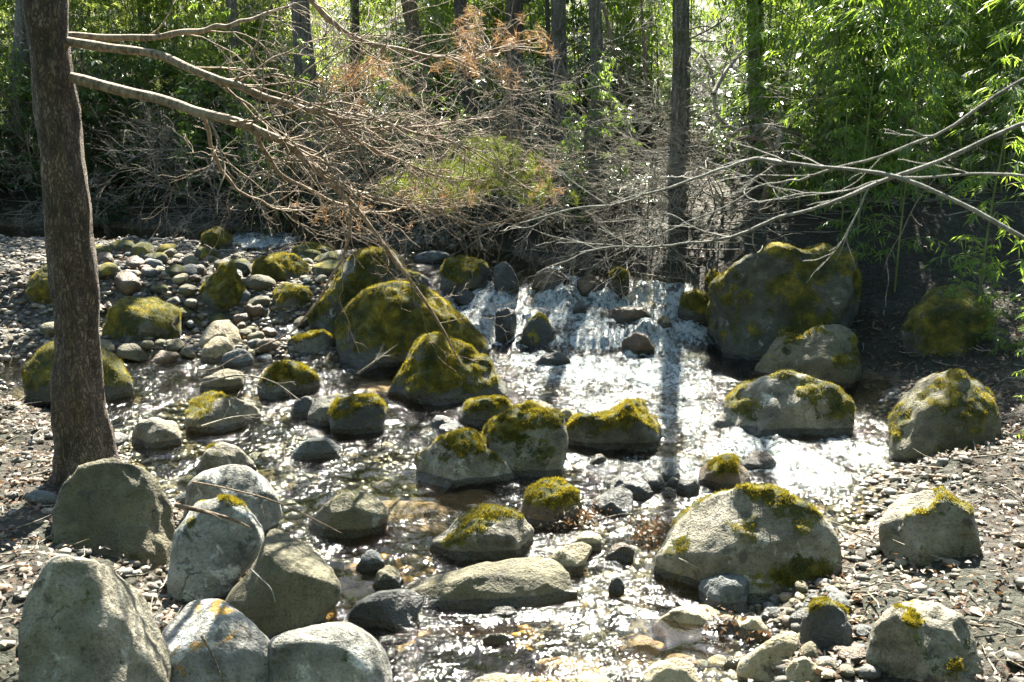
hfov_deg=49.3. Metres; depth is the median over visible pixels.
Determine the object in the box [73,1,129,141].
bamboo
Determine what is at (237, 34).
bamboo
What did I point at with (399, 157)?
evergreen shrub
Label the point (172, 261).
cobble
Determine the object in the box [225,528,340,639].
boulder
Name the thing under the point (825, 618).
boulder
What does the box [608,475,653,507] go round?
stone
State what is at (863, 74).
bamboo
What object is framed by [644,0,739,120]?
bamboo
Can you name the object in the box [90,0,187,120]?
bamboo
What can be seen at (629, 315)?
stone
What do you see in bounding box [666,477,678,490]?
stone
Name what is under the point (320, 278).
cobble
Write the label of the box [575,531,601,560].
stone
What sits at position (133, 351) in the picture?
cobble
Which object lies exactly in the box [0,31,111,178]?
evergreen shrub
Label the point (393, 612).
boulder
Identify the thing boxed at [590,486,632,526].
stone
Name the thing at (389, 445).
cobble
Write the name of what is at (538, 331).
boulder
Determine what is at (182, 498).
cobble
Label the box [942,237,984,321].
bamboo
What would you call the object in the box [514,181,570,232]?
evergreen shrub
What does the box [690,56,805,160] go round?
evergreen shrub
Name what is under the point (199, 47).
bamboo
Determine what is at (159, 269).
cobble
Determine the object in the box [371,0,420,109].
bamboo
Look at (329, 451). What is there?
stone
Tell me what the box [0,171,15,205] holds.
evergreen shrub
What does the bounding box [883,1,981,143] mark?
bamboo
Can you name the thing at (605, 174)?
evergreen shrub
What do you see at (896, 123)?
bamboo
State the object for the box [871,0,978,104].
bamboo
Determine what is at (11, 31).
bamboo
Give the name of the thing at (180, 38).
bamboo
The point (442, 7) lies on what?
bamboo
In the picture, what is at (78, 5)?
bamboo
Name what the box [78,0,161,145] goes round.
bamboo
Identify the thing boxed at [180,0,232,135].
bamboo
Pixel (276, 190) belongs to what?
bare shrub
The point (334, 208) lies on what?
evergreen shrub
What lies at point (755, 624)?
stone
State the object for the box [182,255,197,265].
cobble
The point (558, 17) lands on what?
tree
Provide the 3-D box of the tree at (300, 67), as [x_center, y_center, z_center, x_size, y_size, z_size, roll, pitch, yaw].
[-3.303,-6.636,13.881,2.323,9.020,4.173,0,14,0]
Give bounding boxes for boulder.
[18,554,170,681]
[21,340,135,425]
[24,265,51,303]
[50,457,174,570]
[100,295,182,340]
[161,599,269,681]
[167,494,263,604]
[183,464,281,538]
[184,390,260,446]
[195,442,256,474]
[200,261,247,313]
[201,226,233,249]
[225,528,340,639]
[250,251,311,280]
[257,359,320,411]
[268,622,392,681]
[272,282,313,310]
[287,329,335,357]
[291,242,333,254]
[307,246,407,332]
[308,490,387,554]
[328,392,386,452]
[333,279,491,384]
[347,588,422,645]
[385,332,518,424]
[404,557,577,626]
[414,427,514,500]
[429,503,533,571]
[439,255,492,309]
[457,394,512,433]
[482,399,567,505]
[493,261,518,299]
[517,476,581,545]
[519,312,560,362]
[566,397,661,473]
[640,658,699,681]
[650,482,841,615]
[677,288,709,333]
[698,452,751,496]
[705,241,861,383]
[708,369,855,460]
[736,631,799,681]
[753,323,862,396]
[799,595,853,650]
[865,599,983,681]
[879,485,981,565]
[887,368,1001,462]
[901,285,996,357]
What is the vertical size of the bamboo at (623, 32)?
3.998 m
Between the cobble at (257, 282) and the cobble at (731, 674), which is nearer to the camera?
the cobble at (731, 674)
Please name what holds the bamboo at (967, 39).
on the ground
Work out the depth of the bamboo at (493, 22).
18.14 m
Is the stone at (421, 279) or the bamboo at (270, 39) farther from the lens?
the bamboo at (270, 39)
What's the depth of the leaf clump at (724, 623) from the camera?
5.26 m
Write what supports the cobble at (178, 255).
on the ground
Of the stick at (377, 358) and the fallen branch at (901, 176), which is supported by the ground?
the fallen branch at (901, 176)
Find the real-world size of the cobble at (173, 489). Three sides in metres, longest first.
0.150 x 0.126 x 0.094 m
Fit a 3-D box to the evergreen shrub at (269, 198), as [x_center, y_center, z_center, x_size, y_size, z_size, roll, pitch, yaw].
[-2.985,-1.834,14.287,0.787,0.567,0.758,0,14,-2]
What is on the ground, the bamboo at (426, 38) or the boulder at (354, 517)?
the bamboo at (426, 38)
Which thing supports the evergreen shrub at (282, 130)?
on the ground
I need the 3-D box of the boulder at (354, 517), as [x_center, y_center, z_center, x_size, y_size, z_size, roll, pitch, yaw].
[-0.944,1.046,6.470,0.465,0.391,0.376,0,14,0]
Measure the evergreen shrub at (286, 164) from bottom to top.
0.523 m
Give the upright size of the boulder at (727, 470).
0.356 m
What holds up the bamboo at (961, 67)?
on the ground
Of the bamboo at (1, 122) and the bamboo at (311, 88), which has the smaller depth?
the bamboo at (311, 88)
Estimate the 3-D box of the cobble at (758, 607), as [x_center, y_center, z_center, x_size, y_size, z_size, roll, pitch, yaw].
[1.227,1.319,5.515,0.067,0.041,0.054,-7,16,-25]
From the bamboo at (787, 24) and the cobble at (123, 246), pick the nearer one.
the cobble at (123, 246)
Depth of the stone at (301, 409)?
8.44 m
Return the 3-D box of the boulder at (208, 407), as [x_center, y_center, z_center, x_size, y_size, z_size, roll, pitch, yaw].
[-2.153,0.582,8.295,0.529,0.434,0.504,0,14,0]
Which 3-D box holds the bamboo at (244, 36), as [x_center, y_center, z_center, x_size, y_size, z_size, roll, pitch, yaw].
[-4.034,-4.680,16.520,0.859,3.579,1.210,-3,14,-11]
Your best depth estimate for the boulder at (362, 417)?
8.07 m
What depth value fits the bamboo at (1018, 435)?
7.08 m
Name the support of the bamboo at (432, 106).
on the ground
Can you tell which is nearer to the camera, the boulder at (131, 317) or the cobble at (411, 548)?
the cobble at (411, 548)
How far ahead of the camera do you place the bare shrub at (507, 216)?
12.10 m
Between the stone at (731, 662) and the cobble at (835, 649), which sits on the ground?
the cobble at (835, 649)
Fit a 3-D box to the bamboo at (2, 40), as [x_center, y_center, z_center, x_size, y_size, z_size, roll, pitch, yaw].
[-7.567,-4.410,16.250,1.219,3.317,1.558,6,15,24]
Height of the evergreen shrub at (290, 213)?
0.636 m
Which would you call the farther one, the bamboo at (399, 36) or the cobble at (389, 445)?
the bamboo at (399, 36)
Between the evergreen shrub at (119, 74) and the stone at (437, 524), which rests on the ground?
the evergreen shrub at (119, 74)
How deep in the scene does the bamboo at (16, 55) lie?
15.39 m
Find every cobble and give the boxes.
[24,490,56,506]
[39,321,53,335]
[95,244,112,256]
[97,252,113,262]
[98,262,118,278]
[100,339,115,352]
[106,301,114,309]
[109,240,134,253]
[114,271,141,294]
[114,432,128,447]
[117,343,147,360]
[123,252,132,256]
[125,256,144,269]
[130,270,140,275]
[131,242,153,258]
[133,292,147,296]
[140,340,153,349]
[141,266,155,273]
[143,252,167,263]
[143,269,158,277]
[144,258,162,267]
[150,284,167,293]
[150,351,178,367]
[154,339,165,345]
[155,243,176,252]
[155,266,162,272]
[159,479,176,485]
[161,271,170,276]
[161,484,177,493]
[163,248,177,257]
[164,264,185,276]
[166,297,181,305]
[166,339,184,351]
[166,403,176,407]
[167,258,179,265]
[171,478,189,488]
[171,492,185,502]
[172,273,186,283]
[173,253,182,258]
[179,284,197,295]
[179,475,193,480]
[180,307,193,318]
[180,347,195,357]
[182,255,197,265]
[184,264,199,274]
[184,299,197,307]
[185,320,195,328]
[187,274,200,281]
[195,247,221,259]
[196,264,206,275]
[197,313,204,318]
[200,261,208,265]
[202,256,216,262]
[208,313,228,323]
[213,259,227,268]
[229,258,251,274]
[231,253,240,258]
[233,313,251,323]
[234,322,245,328]
[239,328,252,336]
[243,274,275,290]
[245,303,264,316]
[247,326,255,331]
[247,331,263,339]
[247,338,260,347]
[248,296,270,306]
[248,349,255,356]
[248,452,259,461]
[254,424,264,433]
[255,338,277,353]
[256,353,271,361]
[257,450,279,463]
[261,327,276,337]
[271,317,279,323]
[290,331,305,336]
[293,316,307,326]
[297,248,320,259]
[299,276,308,281]
[303,258,313,264]
[303,278,311,283]
[312,260,343,275]
[313,251,340,262]
[314,275,326,282]
[335,250,348,256]
[345,594,358,604]
[371,479,391,491]
[381,442,393,450]
[390,450,398,455]
[399,543,417,555]
[407,437,428,450]
[427,536,434,545]
[436,641,453,651]
[453,663,475,678]
[528,660,539,671]
[531,651,545,659]
[533,396,542,401]
[561,400,573,407]
[563,641,577,648]
[580,628,604,649]
[597,571,614,587]
[601,666,622,681]
[648,407,658,415]
[663,395,681,407]
[676,505,684,510]
[696,659,707,672]
[707,654,726,665]
[716,402,724,407]
[727,669,736,680]
[744,612,755,616]
[753,604,761,611]
[768,596,780,603]
[772,618,780,623]
[786,608,795,614]
[789,598,800,605]
[795,580,808,592]
[795,592,804,600]
[809,593,816,600]
[816,656,836,670]
[819,587,826,592]
[821,670,835,678]
[827,589,839,596]
[828,645,845,655]
[831,595,850,607]
[836,645,865,664]
[838,664,854,676]
[845,584,860,592]
[850,605,861,614]
[851,593,862,602]
[852,624,871,639]
[854,615,867,623]
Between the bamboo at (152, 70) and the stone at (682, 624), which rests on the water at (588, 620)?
the stone at (682, 624)
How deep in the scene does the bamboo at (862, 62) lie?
12.02 m
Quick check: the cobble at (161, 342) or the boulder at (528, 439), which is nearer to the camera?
the boulder at (528, 439)
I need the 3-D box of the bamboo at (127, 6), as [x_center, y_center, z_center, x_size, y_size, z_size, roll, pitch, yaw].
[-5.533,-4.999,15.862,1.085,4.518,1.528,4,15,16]
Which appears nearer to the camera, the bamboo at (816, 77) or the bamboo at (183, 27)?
the bamboo at (816, 77)
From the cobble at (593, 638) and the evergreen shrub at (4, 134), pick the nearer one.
the cobble at (593, 638)
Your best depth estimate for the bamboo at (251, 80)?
14.31 m
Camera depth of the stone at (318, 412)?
8.25 m
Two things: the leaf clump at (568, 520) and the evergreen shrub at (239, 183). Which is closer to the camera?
the leaf clump at (568, 520)
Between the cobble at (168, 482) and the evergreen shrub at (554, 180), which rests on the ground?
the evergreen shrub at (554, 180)
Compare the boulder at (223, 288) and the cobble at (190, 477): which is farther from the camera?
the boulder at (223, 288)
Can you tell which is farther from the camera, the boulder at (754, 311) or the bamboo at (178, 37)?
the bamboo at (178, 37)
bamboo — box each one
[0,0,34,123]
[0,0,35,146]
[0,2,13,137]
[0,4,29,117]
[0,4,31,126]
[0,5,11,123]
[0,6,34,127]
[0,15,37,181]
[0,141,9,189]
[3,53,37,155]
[33,50,84,166]
[68,0,113,145]
[68,0,132,161]
[68,1,107,125]
[69,1,141,124]
[71,0,151,140]
[73,0,121,130]
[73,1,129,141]
[78,0,159,114]
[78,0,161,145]
[81,0,154,132]
[82,2,139,123]
[85,0,133,147]
[86,0,137,80]
[90,0,162,118]
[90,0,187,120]
[98,0,165,129]
[110,0,190,116]
[110,16,161,153]
[115,0,207,129]
[120,0,211,114]
[124,0,210,128]
[125,21,174,145]
[130,0,188,144]
[133,0,229,150]
[134,0,209,149]
[138,0,213,143]
[152,0,199,103]
[152,0,212,113]
[159,1,226,107]
[165,14,207,154]
[169,96,207,204]
[173,0,225,129]
[175,0,215,161]
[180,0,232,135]
[182,0,227,123]
[191,0,248,87]
[191,0,282,99]
[201,0,258,103]
[201,0,265,144]
[203,6,247,158]
[210,0,288,138]
[212,0,292,101]
[213,9,249,155]
[218,45,253,179]
[219,0,263,127]
[221,0,287,129]
[232,99,262,200]
[237,0,292,141]
[237,0,325,137]
[245,69,279,195]
[248,0,294,126]
[253,1,292,99]
[258,0,346,118]
[264,44,293,152]
[273,6,336,127]
[277,0,339,108]
[292,35,339,181]
[310,0,359,99]
[311,0,350,136]
[319,0,384,128]
[326,0,387,134]
[329,0,395,138]
[332,0,381,105]
[334,0,406,113]
[335,0,393,131]
[336,2,400,107]
[365,0,407,107]
[367,0,475,145]
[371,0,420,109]
[374,77,425,183]
[379,0,437,128]
[379,0,441,107]
[379,1,412,106]
[389,0,456,104]
[399,0,452,96]
[403,0,443,79]
[407,0,467,115]
[412,1,493,135]
[412,51,455,204]
[431,0,494,139]
[432,0,505,95]
[433,0,502,111]
[436,0,504,124]
[437,62,473,174]
[472,0,537,126]
[472,0,544,124]
[473,0,505,110]
[477,0,550,102]
[478,0,583,143]
[479,0,545,108]
[485,0,535,115]
[487,2,543,127]
[523,0,588,120]
[523,0,607,141]
[526,0,589,108]
[528,0,588,129]
[536,0,633,142]
[539,0,621,141]
[551,57,614,226]
[554,83,586,195]
[570,0,624,137]
[575,0,663,122]
[578,0,643,121]
[587,48,643,191]
[602,1,667,111]
[608,0,667,134]
[608,0,668,124]
[608,0,672,108]
[608,3,644,95]
[612,1,672,96]
[618,5,669,93]
[619,0,690,142]
[621,0,672,118]
[634,0,709,100]
[636,0,695,104]
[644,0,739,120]
[657,0,710,125]
[693,0,819,173]
[696,0,786,109]
[697,0,746,110]
[699,0,816,154]
[700,0,768,104]
[701,0,803,144]
[706,0,789,117]
[721,0,839,185]
[722,0,808,81]
[722,0,814,142]
[722,0,821,136]
[730,0,799,137]
[730,0,816,122]
[735,0,805,112]
[747,0,896,168]
[752,3,846,148]
[755,0,892,116]
[756,0,899,201]
[757,0,872,210]
[762,0,895,195]
[768,1,882,161]
[770,0,936,192]
[774,0,857,143]
[776,0,924,202]
[789,0,906,194]
[791,0,937,234]
[797,0,890,133]
[799,0,926,189]
[807,31,880,263]
[810,1,901,102]
[821,0,952,187]
[838,0,961,214]
[846,0,983,291]
[858,0,955,177]
[859,1,917,131]
[863,22,961,113]
[864,0,1014,190]
[866,0,994,160]
[869,0,969,157]
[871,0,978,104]
[874,1,939,143]
[878,0,970,150]
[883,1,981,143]
[893,0,989,152]
[896,0,1023,175]
[917,0,1023,295]
[920,0,999,138]
[922,0,1023,192]
[922,3,969,88]
[922,7,1008,108]
[923,2,1023,175]
[924,0,1007,134]
[927,0,1023,183]
[928,1,1023,139]
[929,0,982,130]
[938,0,1023,168]
[941,0,1022,152]
[942,3,1023,167]
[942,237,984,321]
[953,1,1023,163]
[956,0,1023,172]
[959,12,1019,122]
[970,262,1014,354]
[975,193,1023,307]
[995,27,1023,160]
[1005,308,1023,349]
[1013,278,1023,436]
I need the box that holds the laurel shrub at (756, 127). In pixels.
[664,28,830,216]
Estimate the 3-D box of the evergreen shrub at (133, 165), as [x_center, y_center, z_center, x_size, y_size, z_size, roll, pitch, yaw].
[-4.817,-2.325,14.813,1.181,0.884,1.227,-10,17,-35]
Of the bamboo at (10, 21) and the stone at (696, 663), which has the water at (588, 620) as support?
the stone at (696, 663)
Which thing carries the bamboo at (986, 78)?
on the ground
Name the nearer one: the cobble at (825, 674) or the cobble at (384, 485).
the cobble at (825, 674)
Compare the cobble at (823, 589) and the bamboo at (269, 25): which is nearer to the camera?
the cobble at (823, 589)
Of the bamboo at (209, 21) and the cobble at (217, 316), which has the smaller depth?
the cobble at (217, 316)
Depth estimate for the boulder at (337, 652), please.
4.62 m
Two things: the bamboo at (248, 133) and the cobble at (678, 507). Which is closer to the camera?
the cobble at (678, 507)
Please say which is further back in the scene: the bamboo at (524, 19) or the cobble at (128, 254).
the bamboo at (524, 19)
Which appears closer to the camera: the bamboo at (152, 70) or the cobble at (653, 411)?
the cobble at (653, 411)
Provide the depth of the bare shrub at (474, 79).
15.33 m
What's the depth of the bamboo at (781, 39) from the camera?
17.02 m
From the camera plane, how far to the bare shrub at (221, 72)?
15.86 m
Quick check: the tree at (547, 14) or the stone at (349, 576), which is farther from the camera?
the tree at (547, 14)
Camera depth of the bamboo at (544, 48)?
17.57 m
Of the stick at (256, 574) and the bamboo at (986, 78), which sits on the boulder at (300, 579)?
the stick at (256, 574)
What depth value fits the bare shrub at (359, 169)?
13.59 m
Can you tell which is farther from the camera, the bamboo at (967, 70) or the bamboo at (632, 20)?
the bamboo at (632, 20)
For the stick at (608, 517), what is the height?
0.162 m
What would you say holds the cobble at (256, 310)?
on the ground
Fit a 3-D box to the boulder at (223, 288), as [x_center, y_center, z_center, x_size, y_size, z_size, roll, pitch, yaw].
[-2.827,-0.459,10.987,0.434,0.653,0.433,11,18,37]
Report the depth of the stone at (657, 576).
5.84 m
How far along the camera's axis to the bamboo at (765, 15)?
15.10 m
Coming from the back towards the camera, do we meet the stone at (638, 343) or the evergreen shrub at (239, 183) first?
the evergreen shrub at (239, 183)
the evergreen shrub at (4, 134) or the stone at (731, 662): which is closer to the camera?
the stone at (731, 662)
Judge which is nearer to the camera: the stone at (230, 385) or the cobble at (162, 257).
the stone at (230, 385)
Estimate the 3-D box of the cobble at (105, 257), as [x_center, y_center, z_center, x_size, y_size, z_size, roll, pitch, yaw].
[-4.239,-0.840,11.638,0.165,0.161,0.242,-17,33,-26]
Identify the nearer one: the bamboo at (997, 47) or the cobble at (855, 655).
the cobble at (855, 655)
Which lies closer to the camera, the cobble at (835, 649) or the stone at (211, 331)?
the cobble at (835, 649)
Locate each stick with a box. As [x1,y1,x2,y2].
[174,502,249,532]
[192,481,340,532]
[200,635,222,681]
[201,370,300,400]
[201,389,274,426]
[249,568,275,601]
[358,344,397,373]
[512,499,625,530]
[588,209,654,255]
[597,501,659,540]
[623,373,713,400]
[678,558,698,567]
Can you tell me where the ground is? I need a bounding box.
[0,0,1023,681]
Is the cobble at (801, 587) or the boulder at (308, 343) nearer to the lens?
the cobble at (801, 587)
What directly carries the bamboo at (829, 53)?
on the ground
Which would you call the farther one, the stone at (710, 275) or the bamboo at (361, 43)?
the bamboo at (361, 43)
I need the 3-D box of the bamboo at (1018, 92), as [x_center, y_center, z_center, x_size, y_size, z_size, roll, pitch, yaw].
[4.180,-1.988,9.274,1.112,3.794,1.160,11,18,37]
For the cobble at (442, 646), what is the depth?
5.50 m
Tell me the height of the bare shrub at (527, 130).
3.252 m
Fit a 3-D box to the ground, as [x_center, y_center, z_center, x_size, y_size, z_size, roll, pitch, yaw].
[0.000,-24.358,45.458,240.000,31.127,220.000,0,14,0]
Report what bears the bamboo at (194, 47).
on the ground
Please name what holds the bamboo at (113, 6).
on the ground
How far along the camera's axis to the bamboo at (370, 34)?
19.76 m
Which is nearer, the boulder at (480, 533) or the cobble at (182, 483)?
the boulder at (480, 533)
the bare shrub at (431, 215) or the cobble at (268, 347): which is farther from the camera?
the bare shrub at (431, 215)
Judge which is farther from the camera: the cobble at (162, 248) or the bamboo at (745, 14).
the bamboo at (745, 14)
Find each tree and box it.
[0,0,30,159]
[22,0,625,490]
[110,0,159,137]
[207,0,358,142]
[226,0,290,157]
[233,0,354,170]
[312,0,381,148]
[401,0,447,151]
[454,0,548,153]
[506,0,609,151]
[540,0,614,149]
[551,0,589,157]
[555,0,692,202]
[601,0,639,163]
[640,0,659,154]
[666,0,747,182]
[690,0,794,144]
[888,0,913,149]
[963,1,995,131]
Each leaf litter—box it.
[0,113,1023,681]
[0,227,908,681]
[0,292,1023,681]
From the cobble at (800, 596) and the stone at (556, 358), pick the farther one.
the stone at (556, 358)
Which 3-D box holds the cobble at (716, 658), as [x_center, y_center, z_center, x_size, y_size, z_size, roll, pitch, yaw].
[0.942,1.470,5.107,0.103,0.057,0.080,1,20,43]
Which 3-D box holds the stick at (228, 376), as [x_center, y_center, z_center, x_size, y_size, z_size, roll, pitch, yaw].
[-1.874,0.317,8.036,0.687,0.228,0.156,-2,14,-9]
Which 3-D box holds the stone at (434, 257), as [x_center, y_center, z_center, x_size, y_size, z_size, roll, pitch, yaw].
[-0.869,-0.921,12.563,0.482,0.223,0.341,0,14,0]
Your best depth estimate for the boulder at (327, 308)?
10.60 m
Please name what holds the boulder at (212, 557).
on the ground
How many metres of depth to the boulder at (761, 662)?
4.79 m
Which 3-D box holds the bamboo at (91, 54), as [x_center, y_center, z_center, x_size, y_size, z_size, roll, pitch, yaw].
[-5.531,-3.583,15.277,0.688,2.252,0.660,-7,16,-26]
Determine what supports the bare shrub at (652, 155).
on the ground
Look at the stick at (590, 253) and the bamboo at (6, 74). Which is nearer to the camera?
the stick at (590, 253)
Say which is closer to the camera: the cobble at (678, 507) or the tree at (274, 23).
the cobble at (678, 507)
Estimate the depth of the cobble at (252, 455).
8.19 m
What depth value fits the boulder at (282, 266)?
11.35 m
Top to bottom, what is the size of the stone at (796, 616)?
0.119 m
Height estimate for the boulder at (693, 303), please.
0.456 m
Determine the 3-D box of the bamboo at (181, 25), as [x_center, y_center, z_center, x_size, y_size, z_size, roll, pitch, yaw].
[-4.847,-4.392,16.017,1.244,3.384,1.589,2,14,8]
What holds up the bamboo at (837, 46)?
on the ground
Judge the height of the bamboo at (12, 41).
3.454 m
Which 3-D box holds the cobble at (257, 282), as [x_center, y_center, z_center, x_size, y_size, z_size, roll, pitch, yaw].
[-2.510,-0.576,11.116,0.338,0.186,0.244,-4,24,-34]
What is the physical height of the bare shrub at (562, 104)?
1.862 m
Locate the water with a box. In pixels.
[0,226,907,680]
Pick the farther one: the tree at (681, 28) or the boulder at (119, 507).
the tree at (681, 28)
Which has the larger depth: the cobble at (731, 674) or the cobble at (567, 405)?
the cobble at (567, 405)
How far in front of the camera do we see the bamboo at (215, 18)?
18.97 m
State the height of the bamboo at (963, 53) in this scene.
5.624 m
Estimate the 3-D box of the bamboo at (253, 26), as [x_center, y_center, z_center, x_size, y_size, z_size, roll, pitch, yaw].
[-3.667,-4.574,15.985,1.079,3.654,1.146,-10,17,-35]
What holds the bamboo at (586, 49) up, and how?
on the ground
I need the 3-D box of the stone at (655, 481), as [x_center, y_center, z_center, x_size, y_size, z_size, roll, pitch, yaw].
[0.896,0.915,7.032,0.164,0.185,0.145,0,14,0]
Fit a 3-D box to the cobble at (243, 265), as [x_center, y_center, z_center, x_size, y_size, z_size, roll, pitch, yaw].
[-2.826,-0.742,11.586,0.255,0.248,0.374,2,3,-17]
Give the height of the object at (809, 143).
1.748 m
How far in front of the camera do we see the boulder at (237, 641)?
4.62 m
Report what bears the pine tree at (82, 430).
on the ground
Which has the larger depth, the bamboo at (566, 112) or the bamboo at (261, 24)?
the bamboo at (261, 24)
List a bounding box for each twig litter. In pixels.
[0,131,1023,279]
[0,292,1023,681]
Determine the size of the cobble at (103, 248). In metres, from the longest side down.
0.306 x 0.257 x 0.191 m
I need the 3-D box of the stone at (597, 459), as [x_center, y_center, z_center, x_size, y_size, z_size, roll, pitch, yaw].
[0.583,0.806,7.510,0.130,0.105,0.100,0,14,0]
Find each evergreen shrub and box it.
[0,1,180,153]
[0,27,176,190]
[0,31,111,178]
[0,94,36,151]
[0,152,37,193]
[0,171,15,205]
[11,144,122,198]
[39,179,134,229]
[68,7,279,154]
[85,110,204,184]
[85,148,130,188]
[85,150,139,189]
[90,171,168,216]
[102,133,207,192]
[119,0,388,137]
[128,24,288,146]
[171,125,262,181]
[180,146,234,191]
[198,146,276,196]
[204,151,290,234]
[233,152,297,193]
[239,63,360,156]
[240,169,298,211]
[243,189,310,236]
[247,177,302,216]
[253,144,304,178]
[260,17,456,145]
[265,137,351,187]
[305,189,371,230]
[330,123,422,180]
[335,109,485,178]
[348,155,425,213]
[368,51,485,146]
[377,182,404,224]
[379,11,576,141]
[407,28,635,145]
[415,117,504,184]
[432,175,523,241]
[461,145,549,210]
[473,114,587,195]
[488,36,650,143]
[489,139,567,222]
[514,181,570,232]
[527,161,584,200]
[542,0,779,142]
[544,32,711,155]
[571,154,665,209]
[597,165,667,207]
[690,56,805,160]
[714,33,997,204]
[721,2,1023,201]
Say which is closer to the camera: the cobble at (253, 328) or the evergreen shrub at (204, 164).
the cobble at (253, 328)
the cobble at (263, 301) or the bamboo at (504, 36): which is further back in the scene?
the bamboo at (504, 36)
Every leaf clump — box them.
[535,510,594,538]
[573,500,610,528]
[625,506,670,552]
[702,605,747,640]
[747,624,771,644]
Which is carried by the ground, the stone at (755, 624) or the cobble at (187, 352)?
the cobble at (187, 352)
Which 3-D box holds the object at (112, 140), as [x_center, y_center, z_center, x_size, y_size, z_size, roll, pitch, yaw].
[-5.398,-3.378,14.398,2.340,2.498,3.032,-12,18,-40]
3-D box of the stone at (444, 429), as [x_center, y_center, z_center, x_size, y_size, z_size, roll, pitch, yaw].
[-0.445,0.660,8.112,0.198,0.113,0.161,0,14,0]
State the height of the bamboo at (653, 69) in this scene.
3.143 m
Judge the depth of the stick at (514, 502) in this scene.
6.43 m
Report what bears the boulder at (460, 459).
on the water at (588, 620)
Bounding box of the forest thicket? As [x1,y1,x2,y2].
[70,0,720,27]
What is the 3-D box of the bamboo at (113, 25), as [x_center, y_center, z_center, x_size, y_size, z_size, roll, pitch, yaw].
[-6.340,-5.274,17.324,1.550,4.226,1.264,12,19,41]
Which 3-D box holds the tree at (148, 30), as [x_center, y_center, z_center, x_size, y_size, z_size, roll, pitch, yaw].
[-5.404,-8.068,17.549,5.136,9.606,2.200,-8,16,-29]
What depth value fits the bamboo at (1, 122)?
16.48 m
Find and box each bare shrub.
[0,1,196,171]
[0,3,131,238]
[1,126,143,235]
[82,4,331,232]
[87,84,245,239]
[103,71,229,234]
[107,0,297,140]
[157,116,353,251]
[176,54,312,249]
[241,1,459,232]
[246,0,475,149]
[284,4,492,231]
[315,99,474,236]
[331,52,609,251]
[355,153,504,261]
[358,109,633,269]
[362,0,608,168]
[388,45,648,275]
[397,33,755,182]
[436,57,727,302]
[464,79,667,275]
[488,35,802,314]
[489,143,736,313]
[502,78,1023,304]
[505,0,670,153]
[508,160,721,307]
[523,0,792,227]
[562,63,777,245]
[567,49,891,260]
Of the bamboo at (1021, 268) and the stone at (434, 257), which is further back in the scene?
the stone at (434, 257)
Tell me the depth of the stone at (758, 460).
7.41 m
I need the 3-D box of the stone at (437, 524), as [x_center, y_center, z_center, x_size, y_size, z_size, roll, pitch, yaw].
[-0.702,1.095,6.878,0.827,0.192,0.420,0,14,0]
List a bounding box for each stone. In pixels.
[131,417,182,461]
[199,320,240,350]
[199,368,243,398]
[200,336,231,372]
[220,348,253,373]
[239,290,250,304]
[288,437,346,471]
[292,396,313,426]
[307,393,347,439]
[341,561,385,585]
[356,381,391,401]
[356,549,384,581]
[372,565,404,592]
[381,500,459,536]
[404,269,432,288]
[413,251,451,268]
[426,489,509,515]
[430,415,451,433]
[437,423,464,435]
[454,289,481,310]
[473,673,522,681]
[479,633,516,650]
[487,606,521,622]
[495,307,516,353]
[531,268,569,292]
[535,352,570,370]
[536,656,582,678]
[552,542,591,588]
[560,408,574,423]
[565,672,610,681]
[572,300,586,317]
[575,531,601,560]
[577,275,606,299]
[589,454,607,468]
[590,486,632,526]
[605,307,652,330]
[605,542,633,567]
[607,266,630,300]
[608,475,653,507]
[608,576,624,598]
[616,633,664,659]
[621,332,654,362]
[642,470,666,501]
[653,571,661,581]
[653,605,742,642]
[657,314,671,331]
[661,468,679,483]
[663,487,675,501]
[665,653,701,668]
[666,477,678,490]
[676,475,699,505]
[698,574,748,616]
[700,615,738,641]
[704,269,720,284]
[721,656,739,671]
[738,616,769,650]
[742,450,775,476]
[759,607,779,622]
[785,656,821,681]
[788,608,805,627]
[797,641,822,658]
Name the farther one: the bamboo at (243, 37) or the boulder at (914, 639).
the bamboo at (243, 37)
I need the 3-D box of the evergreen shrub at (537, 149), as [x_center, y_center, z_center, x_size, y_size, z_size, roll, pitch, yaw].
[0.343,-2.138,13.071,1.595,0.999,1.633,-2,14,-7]
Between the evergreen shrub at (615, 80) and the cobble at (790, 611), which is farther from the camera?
the evergreen shrub at (615, 80)
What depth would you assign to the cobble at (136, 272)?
11.07 m
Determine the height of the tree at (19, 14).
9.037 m
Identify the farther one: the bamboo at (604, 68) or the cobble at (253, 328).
the bamboo at (604, 68)
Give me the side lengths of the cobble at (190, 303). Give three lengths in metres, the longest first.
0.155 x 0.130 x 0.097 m
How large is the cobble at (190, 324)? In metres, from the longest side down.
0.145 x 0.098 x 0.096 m

